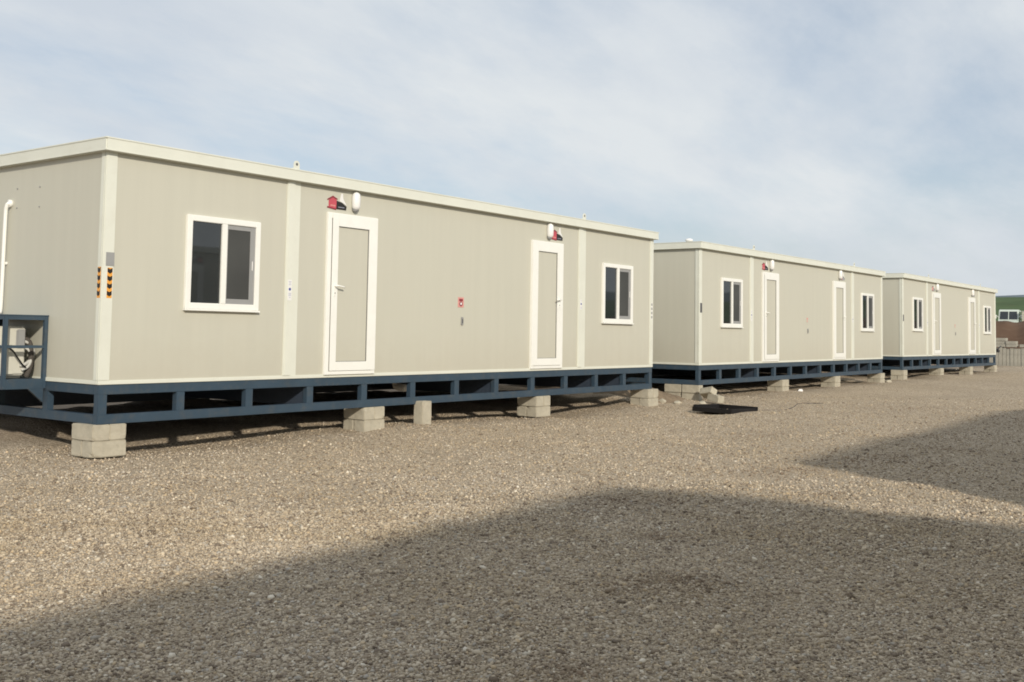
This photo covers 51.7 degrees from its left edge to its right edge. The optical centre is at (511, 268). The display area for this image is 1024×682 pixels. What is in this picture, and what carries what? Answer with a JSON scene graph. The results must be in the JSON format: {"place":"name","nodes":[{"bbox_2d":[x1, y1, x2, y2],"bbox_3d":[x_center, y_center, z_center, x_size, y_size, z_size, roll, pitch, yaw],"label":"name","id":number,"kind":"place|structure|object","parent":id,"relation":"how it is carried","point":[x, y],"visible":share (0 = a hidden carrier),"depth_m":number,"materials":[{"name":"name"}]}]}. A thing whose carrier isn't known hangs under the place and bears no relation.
{"place":"outdoors","nodes":[
{"label":"outdoors","id":0,"kind":"place"},
{"bbox_2d":[0,364,1023,681],"bbox_3d":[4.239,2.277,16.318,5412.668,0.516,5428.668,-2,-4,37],"label":"ground","id":1,"kind":"structure","parent":0,"point":[992,388],"depth_m":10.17,"materials":[{"name":"grey gravel"}]},
{"bbox_2d":[71,439,82,456],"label":"concrete block","id":2,"kind":"structure","parent":1,"relation":"on","point":[76,447],"depth_m":10.97,"materials":[{"name":"grey concrete"}]},
{"bbox_2d":[82,439,125,457],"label":"concrete block","id":3,"kind":"structure","parent":1,"relation":"on","point":[100,449],"depth_m":10.90,"materials":[{"name":"grey concrete"}]},
{"bbox_2d":[72,423,109,441],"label":"concrete block","id":4,"kind":"structure","parent":3,"relation":"on","point":[87,432],"depth_m":10.89,"materials":[{"name":"grey concrete"}]},
{"bbox_2d":[109,423,125,440],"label":"concrete block","id":5,"kind":"structure","parent":3,"relation":"on","point":[117,431],"depth_m":11.02,"materials":[{"name":"grey concrete"}]},
{"bbox_2d":[343,419,353,429],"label":"concrete block","id":6,"kind":"structure","parent":1,"relation":"on","point":[348,424],"depth_m":14.07,"materials":[{"name":"grey concrete"}]},
{"bbox_2d":[354,419,383,431],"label":"concrete block","id":7,"kind":"structure","parent":1,"relation":"on","point":[364,425],"depth_m":13.99,"materials":[{"name":"grey concrete"}]},
{"bbox_2d":[344,407,373,419],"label":"concrete block","id":8,"kind":"structure","parent":7,"relation":"on","point":[365,413],"depth_m":13.99,"materials":[{"name":"grey concrete"}]},
{"bbox_2d":[374,406,384,419],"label":"concrete block","id":9,"kind":"structure","parent":7,"relation":"on","point":[379,412],"depth_m":14.13,"materials":[{"name":"grey concrete"}]},
{"bbox_2d":[0,136,658,424],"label":"portable cabin","id":10,"kind":"object","parent":9,"relation":"on","point":[131,270],"visible":1,"depth_m":12.96,"materials":[{"name":"beige metal"}]},
{"bbox_2d":[0,326,34,377],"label":"air conditioner","id":11,"kind":"object","parent":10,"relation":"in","point":[16,365],"visible":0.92,"depth_m":11.41,"materials":[{"name":"grey plastic"}]},
{"bbox_2d":[183,214,260,312],"bbox_3d":[-3.311,-0.042,12.156,0.062,1.073,1.051,-2,-4,37],"label":"window","id":12,"kind":"structure","parent":10,"relation":"in","point":[222,273],"depth_m":12.13,"materials":[{"name":"white plastic"}]},
{"bbox_2d":[323,212,377,374],"bbox_3d":[-2.069,0.336,13.750,0.113,2.070,0.896,-2,-4,37],"label":"door","id":13,"kind":"structure","parent":10,"relation":"in","point":[353,245],"depth_m":13.75,"materials":[{"name":"white plastic"}]},
{"bbox_2d":[529,240,563,368],"bbox_3d":[0.596,0.594,17.286,0.113,2.070,0.889,-2,-4,37],"label":"door","id":14,"kind":"structure","parent":10,"relation":"in","point":[547,258],"depth_m":17.28,"materials":[{"name":"white plastic"}]},
{"bbox_2d":[601,263,633,324],"bbox_3d":[1.912,0.464,19.085,0.062,1.073,1.058,-2,-4,37],"label":"window","id":15,"kind":"structure","parent":10,"relation":"in","point":[617,280],"depth_m":19.05,"materials":[{"name":"white plastic"}]},
{"bbox_2d":[414,400,431,423],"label":"concrete block","id":16,"kind":"structure","parent":1,"relation":"on","point":[422,412],"depth_m":14.71,"materials":[{"name":"grey concrete"}]},
{"bbox_2d":[517,405,527,416],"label":"concrete block","id":17,"kind":"structure","parent":1,"relation":"on","point":[521,410],"depth_m":17.17,"materials":[{"name":"grey concrete"}]},
{"bbox_2d":[527,406,549,416],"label":"concrete block","id":18,"kind":"structure","parent":1,"relation":"on","point":[542,411],"depth_m":17.09,"materials":[{"name":"grey concrete"}]},
{"bbox_2d":[517,396,542,406],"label":"concrete block","id":19,"kind":"structure","parent":18,"relation":"on","point":[534,401],"depth_m":17.09,"materials":[{"name":"grey concrete"}]},
{"bbox_2d":[543,395,549,405],"bbox_3d":[0.416,2.161,17.354,0.395,0.171,0.197,-2,-4,36],"label":"concrete block","id":20,"kind":"object","parent":18,"relation":"on","point":[546,400],"depth_m":17.22,"materials":[{"name":"grey concrete"}]},
{"bbox_2d":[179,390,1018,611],"bbox_3d":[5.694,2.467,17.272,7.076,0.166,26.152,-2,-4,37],"label":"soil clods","id":21,"kind":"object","parent":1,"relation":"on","point":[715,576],"visible":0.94,"depth_m":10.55,"materials":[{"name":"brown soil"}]},
{"bbox_2d":[630,398,639,404],"bbox_3d":[2.417,2.527,20.044,0.197,0.171,0.395,-2,-4,36],"label":"concrete block","id":22,"kind":"object","parent":1,"relation":"on","point":[634,401],"depth_m":19.88,"materials":[{"name":"grey concrete"}]},
{"bbox_2d":[593,388,685,402],"bbox_3d":[2.596,2.562,21.613,2.000,0.394,2.300,-2,-4,37],"label":"dirt heap","id":23,"kind":"object","parent":1,"relation":"on","point":[669,398],"visible":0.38,"depth_m":21.05,"materials":[{"name":"soil"}]},
{"bbox_2d":[639,398,657,406],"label":"concrete block","id":24,"kind":"structure","parent":1,"relation":"on","point":[647,402],"depth_m":19.79,"materials":[{"name":"grey concrete"}]},
{"bbox_2d":[630,389,652,397],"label":"concrete block","id":25,"kind":"structure","parent":24,"relation":"on","point":[643,393],"depth_m":19.81,"materials":[{"name":"beige concrete"}]},
{"bbox_2d":[653,389,657,397],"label":"concrete block","id":26,"kind":"structure","parent":24,"relation":"on","point":[655,393],"depth_m":19.93,"materials":[{"name":"beige concrete"}]},
{"bbox_2d":[665,392,681,396],"bbox_3d":[3.409,2.683,22.256,0.395,0.171,0.197,-2,-4,38],"label":"concrete block","id":27,"kind":"object","parent":1,"relation":"on","point":[677,394],"depth_m":22.13,"materials":[{"name":"beige concrete"}]},
{"bbox_2d":[664,384,681,392],"bbox_3d":[3.422,2.512,22.246,0.395,0.171,0.197,-2,-4,36],"label":"concrete block","id":28,"kind":"object","parent":27,"relation":"on","point":[672,387],"depth_m":22.16,"materials":[{"name":"beige concrete"}]},
{"bbox_2d":[682,393,702,400],"bbox_3d":[3.745,2.673,22.004,0.395,0.171,0.197,-2,-4,37],"label":"concrete block","id":29,"kind":"object","parent":1,"relation":"on","point":[695,396],"depth_m":21.90,"materials":[{"name":"grey concrete"}]},
{"bbox_2d":[682,384,702,392],"bbox_3d":[3.749,2.502,22.000,0.395,0.171,0.197,-2,-4,37],"label":"concrete block","id":30,"kind":"object","parent":29,"relation":"on","point":[690,388],"depth_m":21.91,"materials":[{"name":"beige concrete"}]},
{"bbox_2d":[626,238,885,384],"bbox_3d":[4.866,1.253,28.120,6.186,3.083,12.080,-2,-4,37],"label":"portable cabin","id":31,"kind":"object","parent":30,"relation":"on","point":[736,314],"visible":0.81,"depth_m":24.33,"materials":[{"name":"beige metal"}]},
{"bbox_2d":[721,278,743,327],"bbox_3d":[4.809,0.757,23.105,0.062,1.073,1.051,-2,-4,37],"label":"window","id":32,"kind":"structure","parent":31,"relation":"in","point":[731,289],"depth_m":23.08,"materials":[{"name":"white plastic"}]},
{"bbox_2d":[762,272,778,361],"bbox_3d":[6.063,1.131,24.691,0.114,2.070,0.896,-2,-4,37],"label":"door","id":33,"kind":"structure","parent":31,"relation":"in","point":[771,279],"depth_m":24.71,"materials":[{"name":"white plastic"}]},
{"bbox_2d":[832,281,845,358],"bbox_3d":[8.760,1.380,28.203,0.114,2.070,0.889,-2,-4,37],"label":"door","id":34,"kind":"structure","parent":31,"relation":"in","point":[839,288],"depth_m":28.22,"materials":[{"name":"white plastic"}]},
{"bbox_2d":[861,293,874,331],"bbox_3d":[10.089,1.245,29.993,0.062,1.073,1.058,-2,-4,37],"label":"window","id":35,"kind":"structure","parent":31,"relation":"in","point":[867,300],"depth_m":29.97,"materials":[{"name":"white plastic"}]},
{"bbox_2d":[707,393,723,402],"bbox_3d":[4.112,2.620,21.359,0.177,0.145,0.316,10,0,-34],"label":"concrete block","id":36,"kind":"object","parent":1,"relation":"on","point":[716,398],"depth_m":21.26,"materials":[{"name":"grey concrete"}]},
{"bbox_2d":[699,386,716,397],"bbox_3d":[3.996,2.519,21.546,0.177,0.145,0.324,36,-32,-26],"label":"concrete block","id":37,"kind":"object","parent":36,"relation":"on","point":[704,392],"depth_m":21.48,"materials":[{"name":"beige concrete"}]},
{"bbox_2d":[692,404,757,413],"bbox_3d":[3.840,2.529,19.073,0.791,0.117,0.865,5,-5,-41],"label":"plastic tray","id":38,"kind":"object","parent":1,"relation":"on","point":[723,408],"visible":0.87,"depth_m":19.03,"materials":[{"name":"black plastic"}]},
{"bbox_2d":[767,386,774,390],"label":"concrete block","id":39,"kind":"structure","parent":1,"relation":"on","point":[770,388],"depth_m":25.29,"materials":[{"name":"beige concrete"}]},
{"bbox_2d":[775,386,788,391],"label":"concrete block","id":40,"kind":"structure","parent":1,"relation":"on","point":[781,389],"depth_m":25.18,"materials":[{"name":"beige concrete"}]},
{"bbox_2d":[767,380,785,386],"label":"concrete block","id":41,"kind":"structure","parent":40,"relation":"on","point":[777,383],"depth_m":25.20,"materials":[{"name":"beige concrete"}]},
{"bbox_2d":[821,382,827,386],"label":"concrete block","id":42,"kind":"structure","parent":1,"relation":"on","point":[824,384],"depth_m":27.99,"materials":[{"name":"beige concrete"}]},
{"bbox_2d":[821,376,837,382],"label":"concrete block","id":43,"kind":"structure","parent":42,"relation":"on","point":[832,379],"depth_m":27.91,"materials":[{"name":"beige concrete"}]},
{"bbox_2d":[828,382,839,386],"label":"concrete block","id":44,"kind":"structure","parent":1,"relation":"on","point":[837,384],"depth_m":27.90,"materials":[{"name":"beige concrete"}]},
{"bbox_2d":[874,379,884,382],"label":"concrete block","id":45,"kind":"structure","parent":1,"relation":"on","point":[879,380],"depth_m":30.74,"materials":[{"name":"beige concrete"}]},
{"bbox_2d":[867,373,882,378],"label":"concrete block","id":46,"kind":"structure","parent":45,"relation":"on","point":[875,376],"depth_m":30.77,"materials":[{"name":"beige concrete"}]},
{"bbox_2d":[890,375,896,379],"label":"concrete block","id":47,"kind":"structure","parent":1,"relation":"on","point":[893,377],"depth_m":32.51,"materials":[{"name":"beige concrete"}]},
{"bbox_2d":[897,375,906,379],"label":"concrete block","id":48,"kind":"structure","parent":1,"relation":"on","point":[901,377],"depth_m":32.40,"materials":[{"name":"beige concrete"}]},
{"bbox_2d":[891,370,904,375],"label":"concrete block","id":49,"kind":"structure","parent":48,"relation":"on","point":[898,372],"depth_m":32.43,"materials":[{"name":"beige concrete"}]},
{"bbox_2d":[871,273,1000,369],"bbox_3d":[13.181,1.989,38.925,6.186,3.083,12.680,-2,-4,38],"label":"portable cabin","id":50,"kind":"object","parent":49,"relation":"on","point":[928,321],"visible":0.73,"depth_m":35.30,"materials":[{"name":"beige metal"}]},
{"bbox_2d":[912,297,923,331],"bbox_3d":[12.925,1.463,33.675,0.062,1.073,1.051,-2,-4,38],"label":"window","id":51,"kind":"structure","parent":50,"relation":"in","point":[917,303],"depth_m":33.64,"materials":[{"name":"white plastic"}]},
{"bbox_2d":[932,292,941,354],"bbox_3d":[14.184,1.843,35.256,0.114,2.070,0.896,-2,-4,38],"label":"door","id":52,"kind":"structure","parent":50,"relation":"in","point":[936,297],"depth_m":35.23,"materials":[{"name":"white plastic"}]},
{"bbox_2d":[968,297,976,353],"bbox_3d":[16.889,2.105,38.762,0.114,2.070,0.889,-2,-4,38],"label":"door","id":53,"kind":"structure","parent":50,"relation":"in","point":[972,323],"depth_m":38.76,"materials":[{"name":"white plastic"}]},
{"bbox_2d":[983,306,990,333],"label":"window","id":54,"kind":"structure","parent":50,"relation":"in","point":[986,309],"depth_m":40.49,"materials":[{"name":"white plastic"}]},
{"bbox_2d":[965,371,972,374],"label":"concrete block","id":55,"kind":"structure","parent":1,"relation":"on","point":[968,372],"depth_m":38.42,"materials":[{"name":"beige concrete"}]},
{"bbox_2d":[998,347,1003,365],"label":"kerb stone","id":56,"kind":"object","parent":1,"relation":"on","point":[1000,358],"visible":0.55,"depth_m":51.86,"materials":[{"name":"concrete"}]},
{"bbox_2d":[1002,348,1007,365],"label":"kerb stone","id":57,"kind":"object","parent":1,"relation":"on","point":[1003,356],"visible":0.6,"depth_m":51.77,"materials":[{"name":"concrete"}]},
{"bbox_2d":[1006,349,1009,365],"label":"kerb stone","id":58,"kind":"object","parent":1,"relation":"on","point":[1007,357],"visible":0.6,"depth_m":51.66,"materials":[{"name":"concrete"}]},
{"bbox_2d":[1010,348,1014,365],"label":"kerb stone","id":59,"kind":"object","parent":1,"relation":"on","point":[1011,356],"visible":0.65,"depth_m":51.53,"materials":[{"name":"concrete"}]},
{"bbox_2d":[1006,344,1017,346],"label":"paving block","id":60,"kind":"object","parent":59,"relation":"on","point":[1011,345],"depth_m":51.57,"materials":[{"name":"concrete"}]},
{"bbox_2d":[1006,341,1017,343],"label":"paving block","id":61,"kind":"object","parent":60,"relation":"on","point":[1011,342],"depth_m":51.58,"materials":[{"name":"concrete"}]},
{"bbox_2d":[1014,349,1017,365],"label":"kerb stone","id":62,"kind":"object","parent":1,"relation":"on","point":[1015,357],"visible":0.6,"depth_m":51.42,"materials":[{"name":"concrete"}]},
{"bbox_2d":[1018,349,1020,366],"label":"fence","id":63,"kind":"object","parent":1,"relation":"on","point":[1019,357],"visible":0.6,"depth_m":51.34,"materials":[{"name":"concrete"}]},
{"bbox_2d":[1021,348,1023,366],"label":"kerb stone","id":64,"kind":"object","parent":1,"relation":"on","point":[1022,357],"visible":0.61,"depth_m":51.24,"materials":[{"name":"concrete"}]},
{"bbox_2d":[0,0,1023,295],"label":"sky","id":65,"kind":"structure","parent":0,"point":[882,135],"materials":[{"name":"blue"}]},
{"bbox_2d":[996,341,1005,343],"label":"paving block","id":66,"kind":"object","parent":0,"point":[1000,342],"depth_m":51.89,"materials":[{"name":"concrete"}]},
{"bbox_2d":[996,338,1007,340],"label":"paving block","id":67,"kind":"object","parent":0,"point":[1001,339],"depth_m":51.89,"materials":[{"name":"concrete"}]},
{"bbox_2d":[996,310,1021,321],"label":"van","id":68,"kind":"object","parent":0,"point":[1011,315],"visible":0.44,"depth_m":98.27,"materials":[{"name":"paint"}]},
{"bbox_2d":[995,297,1023,321],"bbox_3d":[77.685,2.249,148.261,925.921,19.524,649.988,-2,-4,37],"label":"hills","id":69,"kind":"structure","parent":0,"point":[1009,303],"depth_m":371.25,"materials":[{"name":"green plant"}]},
{"bbox_2d":[995,295,1023,296],"bbox_3d":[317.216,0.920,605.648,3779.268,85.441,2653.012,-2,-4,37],"label":"hills","id":70,"kind":"structure","parent":0,"point":[1011,296],"depth_m":1661.22,"materials":[{"name":"white"}]},
{"bbox_2d":[996,321,1023,348],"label":"earth bank","id":71,"kind":"structure","parent":0,"point":[1011,331],"depth_m":80.76,"materials":[{"name":"brown soil"}]},
{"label":"concrete block","id":72,"kind":"object","parent":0,"visible":0},
{"bbox_2d":[929,368,941,372],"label":"concrete block","id":73,"kind":"structure","parent":72,"relation":"on","point":[936,370],"depth_m":35.53,"materials":[{"name":"beige concrete"}]},
{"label":"concrete block","id":74,"kind":"object","parent":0,"visible":0},
{"bbox_2d":[959,367,971,370],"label":"concrete block","id":75,"kind":"structure","parent":74,"relation":"on","point":[965,368],"depth_m":38.47,"materials":[{"name":"beige concrete"}]},
{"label":"concrete block","id":76,"kind":"object","parent":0,"visible":0},
{"bbox_2d":[984,365,995,369],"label":"concrete block","id":77,"kind":"structure","parent":76,"relation":"on","point":[991,367],"depth_m":41.26,"materials":[{"name":"beige concrete"}]}
]}

